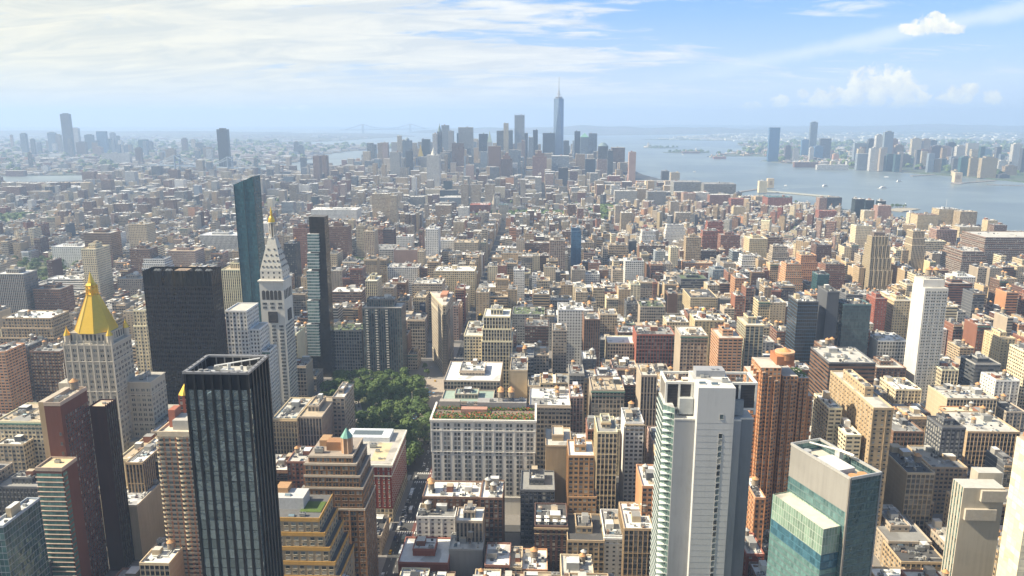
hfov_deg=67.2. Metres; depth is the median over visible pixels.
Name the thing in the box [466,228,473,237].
office building
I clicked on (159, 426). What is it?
office building
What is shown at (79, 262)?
loft building
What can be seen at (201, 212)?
loft building
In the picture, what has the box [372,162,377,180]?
apartment building
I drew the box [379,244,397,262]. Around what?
office building
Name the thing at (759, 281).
apartment building
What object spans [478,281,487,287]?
office building
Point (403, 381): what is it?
tree
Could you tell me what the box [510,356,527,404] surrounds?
office building
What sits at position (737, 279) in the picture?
apartment building
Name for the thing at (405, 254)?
office building
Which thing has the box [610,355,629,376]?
apartment building
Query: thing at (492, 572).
tenement
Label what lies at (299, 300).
apartment building
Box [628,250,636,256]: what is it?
loft building
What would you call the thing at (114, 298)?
loft building
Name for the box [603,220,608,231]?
office building
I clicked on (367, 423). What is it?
tree
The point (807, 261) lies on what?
apartment building
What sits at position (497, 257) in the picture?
apartment building
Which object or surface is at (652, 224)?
row house
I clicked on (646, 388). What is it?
office building
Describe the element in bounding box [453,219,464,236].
office building
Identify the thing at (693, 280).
loft building
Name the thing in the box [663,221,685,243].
apartment building
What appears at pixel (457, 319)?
apartment building
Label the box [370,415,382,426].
tree
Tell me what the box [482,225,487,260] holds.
loft building
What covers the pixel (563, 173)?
office building
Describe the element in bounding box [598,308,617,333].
office building
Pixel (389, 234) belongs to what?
office building
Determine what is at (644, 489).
office building
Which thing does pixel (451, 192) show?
office building
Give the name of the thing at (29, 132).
hill
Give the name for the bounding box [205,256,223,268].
apartment building
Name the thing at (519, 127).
office building
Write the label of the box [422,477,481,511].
office building
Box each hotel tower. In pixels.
[649,366,757,575]
[903,267,948,401]
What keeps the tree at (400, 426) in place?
on the ground at (419, 471)
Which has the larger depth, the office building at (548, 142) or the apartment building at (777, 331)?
the office building at (548, 142)
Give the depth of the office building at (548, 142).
4256.61 m
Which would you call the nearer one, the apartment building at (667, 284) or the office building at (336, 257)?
the apartment building at (667, 284)
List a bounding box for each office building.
[0,265,38,313]
[0,309,74,343]
[0,403,45,465]
[0,434,36,472]
[0,469,40,515]
[0,497,50,575]
[17,333,47,398]
[29,337,66,402]
[51,241,84,266]
[65,220,75,235]
[83,228,122,260]
[123,433,167,528]
[125,436,159,492]
[127,479,166,559]
[131,339,136,363]
[133,303,152,373]
[151,417,168,436]
[152,241,164,255]
[166,244,204,266]
[199,229,237,250]
[221,258,241,309]
[225,302,280,416]
[273,397,313,453]
[278,481,354,575]
[281,200,295,213]
[284,237,301,287]
[290,215,300,225]
[297,393,334,445]
[298,183,310,192]
[311,195,319,205]
[311,207,361,219]
[311,356,316,367]
[330,248,342,267]
[332,382,355,436]
[333,303,342,321]
[343,302,354,321]
[356,223,367,259]
[357,192,364,204]
[364,225,378,256]
[365,273,382,301]
[377,142,382,163]
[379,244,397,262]
[382,142,388,158]
[383,224,395,243]
[387,260,420,296]
[390,151,400,176]
[394,243,419,262]
[396,176,407,183]
[397,135,401,152]
[400,211,405,222]
[402,137,411,157]
[406,150,413,174]
[410,195,424,207]
[412,275,444,326]
[414,290,429,329]
[417,246,425,266]
[422,138,430,156]
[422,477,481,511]
[425,187,444,193]
[425,235,455,250]
[427,147,440,186]
[429,386,536,514]
[430,291,453,376]
[432,133,437,153]
[434,262,476,306]
[435,202,451,222]
[437,123,442,154]
[440,189,458,196]
[441,124,448,150]
[442,387,494,403]
[443,179,452,189]
[444,358,502,397]
[448,130,453,150]
[452,142,463,165]
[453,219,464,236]
[454,237,478,251]
[458,127,473,147]
[458,205,469,215]
[464,321,483,360]
[466,163,474,179]
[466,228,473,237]
[470,202,490,212]
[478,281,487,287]
[479,133,487,150]
[480,476,504,554]
[481,300,512,397]
[488,145,500,176]
[490,290,507,308]
[497,130,503,150]
[498,203,508,220]
[501,153,511,176]
[504,123,508,152]
[509,130,512,148]
[509,225,516,241]
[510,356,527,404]
[514,114,524,148]
[521,139,524,172]
[525,132,527,168]
[528,136,533,157]
[532,150,546,181]
[533,129,537,154]
[533,287,548,318]
[540,253,548,271]
[543,132,554,154]
[545,425,570,502]
[546,256,557,266]
[551,154,568,172]
[552,323,566,373]
[557,300,583,367]
[558,167,567,189]
[564,140,568,154]
[566,435,594,512]
[568,488,596,513]
[571,263,585,283]
[574,131,579,158]
[575,153,584,169]
[580,133,588,153]
[582,309,599,366]
[585,158,594,185]
[588,374,624,417]
[589,132,596,153]
[593,413,617,513]
[595,366,618,376]
[597,159,606,177]
[597,237,602,248]
[598,143,607,158]
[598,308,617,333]
[600,192,605,203]
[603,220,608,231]
[605,335,633,359]
[607,149,612,175]
[608,174,619,181]
[610,184,619,193]
[611,146,624,168]
[611,264,622,282]
[612,255,619,265]
[613,189,636,204]
[619,401,644,501]
[628,151,635,184]
[628,238,636,253]
[632,320,674,366]
[635,363,656,463]
[635,463,654,523]
[636,187,646,202]
[646,190,665,205]
[653,248,665,260]
[661,170,668,179]
[670,171,679,179]
[670,180,701,195]
[673,326,708,378]
[681,191,695,202]
[682,288,717,309]
[689,311,724,365]
[694,191,708,201]
[701,182,735,193]
[707,193,730,205]
[708,262,724,279]
[713,204,719,218]
[715,278,729,293]
[728,197,743,206]
[728,248,743,261]
[757,180,766,192]
[762,195,791,205]
[777,205,782,219]
[811,270,829,290]
[836,254,846,261]
[868,330,905,364]
[870,355,905,384]
[883,292,910,338]
[883,443,934,531]
[900,565,940,575]
[910,212,938,229]
[924,237,945,253]
[931,202,959,225]
[934,361,958,384]
[939,243,986,273]
[945,271,975,287]
[945,302,957,320]
[952,210,977,224]
[952,224,981,239]
[957,353,1000,384]
[959,231,1023,264]
[981,217,997,230]
[992,260,1013,276]
[993,312,1013,335]
[994,283,1018,315]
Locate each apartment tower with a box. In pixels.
[35,378,134,575]
[155,405,202,575]
[178,385,186,412]
[743,347,812,530]
[862,231,892,290]
[941,479,1006,575]
[970,467,1002,484]
[996,436,1023,575]
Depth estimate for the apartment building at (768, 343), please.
832.46 m
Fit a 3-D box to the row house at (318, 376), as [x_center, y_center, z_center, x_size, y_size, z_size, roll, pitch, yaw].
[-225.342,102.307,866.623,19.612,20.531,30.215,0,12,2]
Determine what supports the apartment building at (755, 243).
on the ground at (419, 471)
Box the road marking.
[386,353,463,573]
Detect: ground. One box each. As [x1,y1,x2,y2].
[17,169,859,575]
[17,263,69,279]
[351,382,414,427]
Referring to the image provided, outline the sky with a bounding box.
[0,0,1023,126]
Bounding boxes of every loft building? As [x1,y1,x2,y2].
[0,222,3,233]
[1,236,16,257]
[5,193,15,202]
[18,230,28,236]
[42,204,50,210]
[46,213,60,231]
[49,560,52,575]
[65,237,77,242]
[74,260,82,267]
[75,224,84,231]
[75,297,83,306]
[88,215,98,223]
[104,214,110,225]
[106,295,120,303]
[107,195,115,202]
[111,296,131,311]
[112,311,125,325]
[115,258,130,270]
[116,297,135,313]
[118,214,130,226]
[126,211,136,217]
[137,196,146,203]
[137,298,142,305]
[139,537,184,575]
[152,206,161,216]
[156,235,167,244]
[159,208,170,219]
[168,208,175,218]
[178,200,186,207]
[179,226,191,235]
[189,199,196,204]
[192,214,201,229]
[193,241,205,247]
[195,209,204,225]
[202,198,210,210]
[204,209,209,219]
[210,219,220,229]
[210,247,228,267]
[218,196,225,204]
[218,217,225,224]
[262,206,266,214]
[268,211,275,223]
[274,222,282,232]
[276,453,291,483]
[281,215,289,221]
[289,183,298,201]
[290,273,294,288]
[294,320,305,357]
[296,201,303,213]
[297,192,308,202]
[297,356,314,396]
[298,312,307,323]
[303,214,310,224]
[329,199,336,206]
[332,284,365,303]
[334,319,364,372]
[344,316,354,322]
[351,196,359,205]
[352,234,355,248]
[352,302,361,322]
[354,240,356,255]
[368,217,379,225]
[378,214,384,222]
[397,292,411,310]
[398,536,450,575]
[399,223,405,233]
[407,313,427,357]
[416,500,456,536]
[427,254,440,277]
[440,215,444,225]
[441,248,451,264]
[448,530,484,575]
[449,250,461,263]
[449,254,456,265]
[451,201,456,211]
[455,281,465,324]
[456,500,484,541]
[459,232,467,238]
[463,250,468,260]
[466,252,479,284]
[468,251,481,279]
[471,220,476,229]
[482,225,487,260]
[483,252,484,271]
[484,210,488,220]
[484,542,510,570]
[489,217,495,238]
[495,195,499,206]
[496,247,507,253]
[500,237,505,245]
[504,258,517,283]
[506,235,511,245]
[509,345,533,386]
[510,546,522,571]
[512,303,544,344]
[515,211,519,224]
[516,195,519,206]
[516,227,521,237]
[518,250,525,261]
[520,466,554,544]
[521,249,532,274]
[522,547,547,571]
[525,314,547,345]
[528,375,539,404]
[534,340,548,373]
[534,503,568,571]
[536,233,543,240]
[537,274,549,308]
[539,217,544,230]
[551,281,560,294]
[566,512,604,572]
[568,360,584,432]
[569,382,582,432]
[582,259,589,270]
[582,300,593,311]
[583,228,586,236]
[584,248,594,259]
[585,269,599,283]
[585,415,593,442]
[589,211,595,218]
[591,232,596,250]
[592,252,602,264]
[592,283,604,306]
[596,229,600,237]
[600,358,609,366]
[600,509,621,575]
[602,242,607,264]
[603,280,611,287]
[604,287,616,306]
[605,293,618,313]
[618,502,651,575]
[620,369,635,407]
[624,295,637,321]
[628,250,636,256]
[637,241,651,256]
[637,298,664,325]
[650,240,664,255]
[652,441,655,463]
[655,379,659,419]
[657,279,664,297]
[660,205,664,218]
[664,272,674,279]
[668,197,674,212]
[676,286,682,312]
[677,272,706,289]
[679,307,692,315]
[683,199,690,211]
[696,200,703,208]
[698,217,703,224]
[703,280,719,293]
[706,214,713,219]
[707,308,722,313]
[716,252,728,264]
[720,208,725,220]
[725,204,730,213]
[733,265,749,277]
[741,282,753,312]
[742,528,764,575]
[746,202,750,213]
[757,316,772,324]
[784,233,794,241]
[796,246,807,252]
[797,229,802,236]
[804,289,816,299]
[825,219,836,238]
[831,231,840,243]
[841,258,854,270]
[842,280,861,290]
[850,212,855,224]
[874,508,931,561]
[876,223,882,231]
[879,375,921,403]
[880,540,942,571]
[883,504,911,529]
[890,406,923,446]
[891,246,901,261]
[896,266,910,283]
[907,445,967,513]
[925,382,996,415]
[938,401,985,412]
[939,405,1019,469]
[944,318,962,355]
[960,288,985,317]
[972,308,993,325]
[974,282,988,307]
[979,369,1020,405]
[984,446,1012,486]
[989,307,1004,317]
[1011,313,1023,319]
[1013,330,1023,343]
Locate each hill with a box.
[0,130,288,134]
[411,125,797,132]
[754,124,1023,129]
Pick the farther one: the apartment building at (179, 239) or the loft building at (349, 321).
the apartment building at (179, 239)
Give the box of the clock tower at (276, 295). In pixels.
[257,206,298,407]
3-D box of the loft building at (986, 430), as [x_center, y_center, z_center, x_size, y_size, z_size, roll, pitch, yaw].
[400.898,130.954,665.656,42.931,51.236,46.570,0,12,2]
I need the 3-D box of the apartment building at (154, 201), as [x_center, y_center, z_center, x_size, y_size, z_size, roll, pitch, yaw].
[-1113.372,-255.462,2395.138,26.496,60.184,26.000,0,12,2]
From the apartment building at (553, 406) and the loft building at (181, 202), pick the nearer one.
the apartment building at (553, 406)
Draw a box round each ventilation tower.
[766,178,773,187]
[951,172,962,182]
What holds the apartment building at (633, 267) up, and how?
on the ground at (419, 471)
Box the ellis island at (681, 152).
[663,151,709,152]
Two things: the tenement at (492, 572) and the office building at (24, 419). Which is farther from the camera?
the office building at (24, 419)
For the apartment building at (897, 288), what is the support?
on the ground at (419, 471)
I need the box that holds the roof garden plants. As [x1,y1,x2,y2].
[432,405,534,419]
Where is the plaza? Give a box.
[411,379,443,440]
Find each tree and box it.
[33,261,41,269]
[37,269,45,276]
[39,270,47,277]
[320,380,333,394]
[329,379,338,389]
[332,373,339,378]
[333,369,344,373]
[334,377,343,385]
[339,370,352,381]
[349,369,359,380]
[353,377,363,385]
[354,390,366,406]
[355,410,367,419]
[355,413,366,425]
[356,383,367,399]
[358,367,373,383]
[358,418,371,427]
[362,374,373,385]
[363,391,379,404]
[364,380,371,387]
[364,387,372,393]
[367,405,381,417]
[367,412,375,418]
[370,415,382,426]
[371,397,383,406]
[372,376,387,385]
[372,383,382,390]
[372,390,386,397]
[373,371,383,377]
[377,373,390,381]
[377,410,391,422]
[380,403,391,412]
[381,385,396,398]
[381,399,393,419]
[381,422,394,428]
[384,369,393,376]
[384,421,396,428]
[391,372,402,379]
[392,384,405,395]
[392,394,401,404]
[392,407,405,423]
[392,413,404,423]
[393,400,404,409]
[394,423,407,429]
[395,378,409,386]
[397,373,409,383]
[399,367,409,375]
[399,386,412,405]
[399,417,412,429]
[401,394,411,405]
[402,405,409,414]
[406,429,419,441]
[406,440,423,463]
[406,451,415,469]
[407,375,423,387]
[407,402,429,419]
[408,420,425,436]
[408,428,421,441]
[410,396,422,404]
[412,378,425,389]
[412,390,422,398]
[417,414,430,422]
[418,388,428,395]
[419,429,430,444]
[420,390,428,399]
[421,397,428,403]
[423,422,429,430]
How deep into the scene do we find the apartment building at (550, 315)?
1000.19 m
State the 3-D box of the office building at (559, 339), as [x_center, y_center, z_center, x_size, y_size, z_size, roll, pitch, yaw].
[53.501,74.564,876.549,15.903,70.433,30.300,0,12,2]
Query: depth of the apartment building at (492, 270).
1278.62 m
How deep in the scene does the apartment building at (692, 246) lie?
1525.54 m
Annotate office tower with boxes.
[58,272,178,482]
[142,266,227,403]
[303,428,378,575]
[418,145,423,165]
[487,131,491,150]
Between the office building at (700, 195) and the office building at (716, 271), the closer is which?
the office building at (716, 271)
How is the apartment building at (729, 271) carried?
on the ground at (419, 471)
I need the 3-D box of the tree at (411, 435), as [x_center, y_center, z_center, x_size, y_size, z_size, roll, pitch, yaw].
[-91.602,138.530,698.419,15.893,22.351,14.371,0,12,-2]
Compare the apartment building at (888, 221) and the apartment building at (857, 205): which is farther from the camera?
the apartment building at (857, 205)
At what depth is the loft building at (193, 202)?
2454.25 m
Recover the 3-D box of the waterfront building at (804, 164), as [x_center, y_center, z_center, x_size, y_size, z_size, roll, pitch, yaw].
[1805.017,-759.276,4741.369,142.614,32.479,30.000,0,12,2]
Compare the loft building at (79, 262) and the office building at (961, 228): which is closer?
the loft building at (79, 262)
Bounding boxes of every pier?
[767,191,827,196]
[891,207,919,211]
[962,180,997,182]
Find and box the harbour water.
[0,127,1023,230]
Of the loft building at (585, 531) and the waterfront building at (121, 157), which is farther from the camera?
the waterfront building at (121, 157)
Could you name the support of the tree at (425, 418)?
on the ground at (419, 471)
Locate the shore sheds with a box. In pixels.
[0,132,1023,157]
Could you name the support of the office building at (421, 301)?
on the ground at (419, 471)
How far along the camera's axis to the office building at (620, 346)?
866.69 m
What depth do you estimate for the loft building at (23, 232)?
1742.54 m
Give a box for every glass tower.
[182,354,283,575]
[233,175,264,321]
[306,215,335,376]
[570,225,580,276]
[766,438,882,575]
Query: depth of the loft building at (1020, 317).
1033.69 m
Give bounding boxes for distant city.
[0,139,1023,575]
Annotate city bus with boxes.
[409,488,413,497]
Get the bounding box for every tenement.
[21,248,35,260]
[28,250,38,260]
[31,206,40,210]
[36,199,45,203]
[42,248,51,260]
[48,237,54,244]
[54,194,63,200]
[66,265,76,272]
[71,203,79,209]
[115,566,140,575]
[122,246,130,252]
[174,221,184,225]
[197,229,204,234]
[323,195,329,202]
[400,567,429,575]
[407,347,420,369]
[429,571,455,575]
[446,217,451,225]
[475,568,500,575]
[501,571,523,575]
[520,196,530,202]
[524,289,531,296]
[524,295,531,301]
[524,571,559,575]
[585,195,593,203]
[624,233,629,243]
[639,219,646,226]
[663,238,668,244]
[672,240,678,246]
[672,266,681,273]
[678,257,682,269]
[679,237,683,246]
[705,257,715,263]
[787,244,793,254]
[824,238,831,244]
[885,226,890,234]
[924,230,928,238]
[929,501,933,521]
[1000,487,1008,524]
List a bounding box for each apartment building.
[0,205,11,213]
[0,258,7,271]
[0,305,10,344]
[0,341,32,413]
[0,462,13,481]
[3,185,26,195]
[4,258,16,267]
[12,240,28,260]
[17,233,30,246]
[21,182,41,191]
[23,219,33,229]
[28,225,41,245]
[33,235,49,257]
[33,280,75,311]
[34,220,49,235]
[46,258,62,277]
[46,274,85,293]
[54,234,70,244]
[57,209,71,222]
[64,213,74,223]
[69,304,81,322]
[74,210,84,225]
[74,291,85,300]
[81,171,97,179]
[81,240,114,300]
[83,200,96,213]
[92,206,108,215]
[96,173,111,179]
[96,214,106,227]
[100,179,114,189]
[104,202,113,215]
[110,211,118,224]
[113,202,133,211]
[113,288,129,297]
[114,179,125,185]
[117,271,143,296]
[120,231,126,246]
[120,263,136,276]
[123,302,137,338]
[124,170,138,185]
[128,218,156,247]
[129,241,157,274]
[131,289,144,301]
[137,202,151,214]
[142,252,173,269]
[147,196,159,207]
[151,165,162,175]
[151,216,163,224]
[163,198,177,213]
[165,233,177,242]
[168,169,180,178]
[174,179,186,186]
[174,235,187,243]
[188,205,198,216]
[193,184,202,195]
[204,246,215,262]
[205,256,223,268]
[211,209,222,221]
[218,188,230,200]
[232,248,238,258]
[266,168,273,175]
[276,230,285,249]
[283,175,295,181]
[284,233,293,242]
[287,446,314,487]
[292,287,307,315]
[293,223,309,272]
[301,273,306,288]
[301,321,310,357]
[313,155,322,181]
[320,155,328,177]
[329,219,351,260]
[331,264,345,289]
[342,255,359,268]
[342,271,349,286]
[349,263,365,286]
[349,428,406,521]
[362,294,407,376]
[363,253,379,274]
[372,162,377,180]
[372,192,390,221]
[374,224,385,243]
[380,256,388,284]
[381,164,386,176]
[382,283,396,298]
[386,276,408,298]
[389,193,398,224]
[396,232,414,246]
[406,328,411,366]
[416,210,419,231]
[419,227,424,248]
[421,264,427,277]
[424,202,429,218]
[425,223,440,255]
[426,215,436,227]
[440,196,484,205]
[453,295,460,339]
[457,299,462,332]
[461,183,468,205]
[470,183,480,203]
[474,232,481,250]
[476,287,489,320]
[481,239,486,263]
[485,183,494,202]
[488,261,497,282]
[492,254,501,262]
[495,273,508,291]
[498,260,506,274]
[501,248,517,266]
[508,282,517,327]
[514,265,524,300]
[516,235,524,253]
[521,266,529,286]
[525,228,533,240]
[525,240,548,252]
[529,386,570,468]
[532,271,543,290]
[533,253,539,271]
[540,372,552,386]
[544,262,555,283]
[547,304,554,350]
[549,234,564,270]
[550,290,571,314]
[555,373,567,387]
[560,278,572,295]
[560,549,593,575]
[562,229,570,244]
[567,203,575,217]
[569,572,607,575]
[570,431,585,439]
[573,282,585,300]
[574,287,587,305]
[577,206,583,223]
[581,348,596,368]
[583,369,594,432]
[585,237,593,248]
[587,295,595,311]
[588,259,600,270]
[598,265,608,282]
[599,332,614,366]
[602,231,610,242]
[608,241,628,258]
[610,233,622,242]
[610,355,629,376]
[614,203,622,223]
[614,417,620,475]
[615,322,632,334]
[617,284,629,317]
[620,210,631,229]
[622,357,636,379]
[623,254,643,282]
[624,314,634,325]
[629,280,639,300]
[637,276,652,297]
[639,227,655,242]
[640,249,649,272]
[645,426,656,463]
[648,260,662,277]
[651,272,663,281]
[652,279,657,297]
[652,363,667,375]
[657,366,676,380]
[660,259,672,272]
[661,280,678,299]
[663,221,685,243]
[663,315,688,332]
[665,288,677,312]
[668,244,677,269]
[669,200,679,219]
[674,210,691,223]
[674,377,687,380]
[678,246,717,259]
[681,259,712,269]
[683,233,701,259]
[684,306,705,320]
[690,213,697,225]
[700,227,719,249]
[705,219,723,232]
[706,311,731,320]
[709,322,742,381]
[715,291,730,309]
[717,230,740,255]
[720,259,735,268]
[720,303,734,320]
[723,267,734,281]
[724,218,731,230]
[730,271,745,294]
[730,288,744,321]
[731,205,744,214]
[731,215,740,229]
[736,310,763,377]
[737,250,755,268]
[743,232,767,257]
[746,476,765,547]
[747,267,764,284]
[747,560,766,575]
[752,291,770,318]
[755,256,767,267]
[755,278,763,295]
[759,281,771,297]
[759,317,773,335]
[760,203,768,213]
[760,216,771,234]
[761,264,769,279]
[762,335,774,353]
[762,351,779,365]
[764,232,782,252]
[766,260,780,282]
[767,243,787,261]
[767,295,785,325]
[769,282,781,297]
[769,320,785,345]
[770,210,776,224]
[774,338,783,365]
[776,281,795,300]
[778,260,802,291]
[779,214,786,231]
[782,360,808,374]
[789,204,795,219]
[795,238,804,256]
[795,250,817,280]
[802,280,810,291]
[806,212,813,226]
[810,390,842,444]
[811,241,831,265]
[814,337,836,346]
[815,196,826,209]
[815,209,836,218]
[815,218,822,238]
[819,258,845,289]
[823,195,841,209]
[829,369,893,525]
[834,214,842,231]
[834,416,861,458]
[838,243,851,259]
[839,288,862,298]
[844,279,861,287]
[846,242,858,261]
[847,264,855,279]
[849,221,872,247]
[850,197,864,220]
[852,261,864,289]
[854,250,863,265]
[860,208,874,222]
[864,198,873,209]
[866,292,886,330]
[871,566,904,575]
[873,203,891,222]
[874,378,887,401]
[876,199,885,204]
[886,216,890,227]
[890,253,899,262]
[891,261,903,283]
[891,284,905,294]
[893,223,897,234]
[897,246,908,263]
[897,406,926,435]
[899,279,912,296]
[902,223,914,236]
[904,228,924,271]
[904,403,930,436]
[905,211,913,223]
[907,269,925,282]
[922,255,935,273]
[925,251,940,265]
[929,224,956,244]
[929,265,948,274]
[941,328,946,354]
[942,490,951,525]
[944,275,972,307]
[946,339,973,360]
[956,305,965,323]
[962,318,990,352]
[968,262,986,283]
[981,328,1015,371]
[983,263,1002,285]
[985,300,1005,313]
[987,276,1008,304]
[988,222,1006,230]
[992,253,1006,263]
[992,529,1001,575]
[995,394,1023,431]
[996,270,1016,285]
[1006,338,1023,409]
[1008,262,1023,283]
[1012,255,1023,272]
[1012,282,1023,297]
[1012,317,1023,331]
[1016,289,1023,315]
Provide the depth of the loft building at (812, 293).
1065.69 m
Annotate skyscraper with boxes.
[553,90,563,154]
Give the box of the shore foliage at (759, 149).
[0,138,1023,173]
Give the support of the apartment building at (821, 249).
on the ground at (419, 471)
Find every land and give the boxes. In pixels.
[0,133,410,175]
[511,125,915,134]
[646,130,1023,182]
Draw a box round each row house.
[113,257,121,267]
[313,368,323,391]
[376,514,389,554]
[500,197,507,202]
[614,223,618,230]
[647,222,655,227]
[762,529,769,561]
[840,227,848,235]
[924,518,946,556]
[940,354,954,362]
[949,362,958,381]
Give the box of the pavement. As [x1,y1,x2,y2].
[33,265,1023,575]
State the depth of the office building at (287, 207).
2303.25 m
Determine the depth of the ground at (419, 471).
664.64 m
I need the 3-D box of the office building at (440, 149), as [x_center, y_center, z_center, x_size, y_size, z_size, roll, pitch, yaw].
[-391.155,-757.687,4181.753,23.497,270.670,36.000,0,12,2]
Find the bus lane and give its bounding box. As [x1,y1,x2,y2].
[398,466,431,575]
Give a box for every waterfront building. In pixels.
[0,163,20,167]
[5,170,26,175]
[41,165,50,170]
[58,164,69,167]
[101,153,131,162]
[123,144,133,152]
[253,157,258,167]
[793,162,817,166]
[815,165,848,169]
[832,153,838,159]
[845,160,854,166]
[985,149,991,155]
[996,173,1009,177]
[997,160,1007,170]
[1002,165,1017,174]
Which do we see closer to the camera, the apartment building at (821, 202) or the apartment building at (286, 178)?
the apartment building at (821, 202)
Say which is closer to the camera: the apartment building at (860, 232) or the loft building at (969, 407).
the loft building at (969, 407)
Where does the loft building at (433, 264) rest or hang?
on the ground at (419, 471)
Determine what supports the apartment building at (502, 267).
on the ground at (419, 471)
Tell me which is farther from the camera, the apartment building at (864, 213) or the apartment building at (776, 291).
the apartment building at (864, 213)
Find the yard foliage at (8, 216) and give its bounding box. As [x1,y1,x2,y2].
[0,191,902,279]
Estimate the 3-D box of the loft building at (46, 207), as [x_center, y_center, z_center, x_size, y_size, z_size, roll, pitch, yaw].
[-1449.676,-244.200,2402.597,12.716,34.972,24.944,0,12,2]
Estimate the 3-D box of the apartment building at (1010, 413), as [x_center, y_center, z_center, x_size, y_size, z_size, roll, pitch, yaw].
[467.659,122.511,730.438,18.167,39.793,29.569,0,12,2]
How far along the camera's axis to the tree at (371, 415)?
753.28 m
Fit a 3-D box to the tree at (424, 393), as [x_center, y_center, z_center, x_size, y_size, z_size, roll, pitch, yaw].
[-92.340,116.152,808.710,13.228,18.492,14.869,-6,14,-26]
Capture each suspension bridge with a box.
[150,155,260,169]
[345,124,428,132]
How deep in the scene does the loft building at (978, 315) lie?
988.74 m
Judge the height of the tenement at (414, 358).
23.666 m
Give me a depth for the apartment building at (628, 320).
963.23 m
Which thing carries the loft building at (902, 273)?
on the ground at (419, 471)
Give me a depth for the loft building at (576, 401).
667.49 m
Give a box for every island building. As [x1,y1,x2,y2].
[682,150,699,152]
[713,155,725,158]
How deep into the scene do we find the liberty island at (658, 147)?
7898.31 m
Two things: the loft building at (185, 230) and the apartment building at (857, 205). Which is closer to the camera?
the loft building at (185, 230)
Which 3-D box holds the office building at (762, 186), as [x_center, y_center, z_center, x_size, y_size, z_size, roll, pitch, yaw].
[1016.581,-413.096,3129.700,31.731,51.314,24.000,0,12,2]
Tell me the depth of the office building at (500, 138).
4425.16 m
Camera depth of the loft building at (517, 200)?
2493.15 m
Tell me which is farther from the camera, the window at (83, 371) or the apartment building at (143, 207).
the apartment building at (143, 207)
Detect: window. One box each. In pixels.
[36,470,80,575]
[66,339,167,451]
[79,402,108,575]
[278,319,298,401]
[286,541,352,575]
[309,440,378,575]
[391,436,406,498]
[434,437,532,494]
[916,313,944,401]
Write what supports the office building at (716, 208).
on the ground at (419, 471)
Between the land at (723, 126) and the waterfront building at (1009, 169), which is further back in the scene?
the land at (723, 126)
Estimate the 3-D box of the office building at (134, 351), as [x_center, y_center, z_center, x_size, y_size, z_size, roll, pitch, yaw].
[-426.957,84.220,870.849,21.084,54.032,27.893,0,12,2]
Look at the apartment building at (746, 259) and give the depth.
1357.51 m
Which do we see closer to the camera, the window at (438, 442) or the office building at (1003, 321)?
the window at (438, 442)
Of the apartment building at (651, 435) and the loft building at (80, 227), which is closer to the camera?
the apartment building at (651, 435)
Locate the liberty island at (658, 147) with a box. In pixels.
[643,147,674,147]
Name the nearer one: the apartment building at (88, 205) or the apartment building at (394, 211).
the apartment building at (394, 211)
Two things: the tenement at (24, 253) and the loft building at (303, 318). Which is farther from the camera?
the tenement at (24, 253)

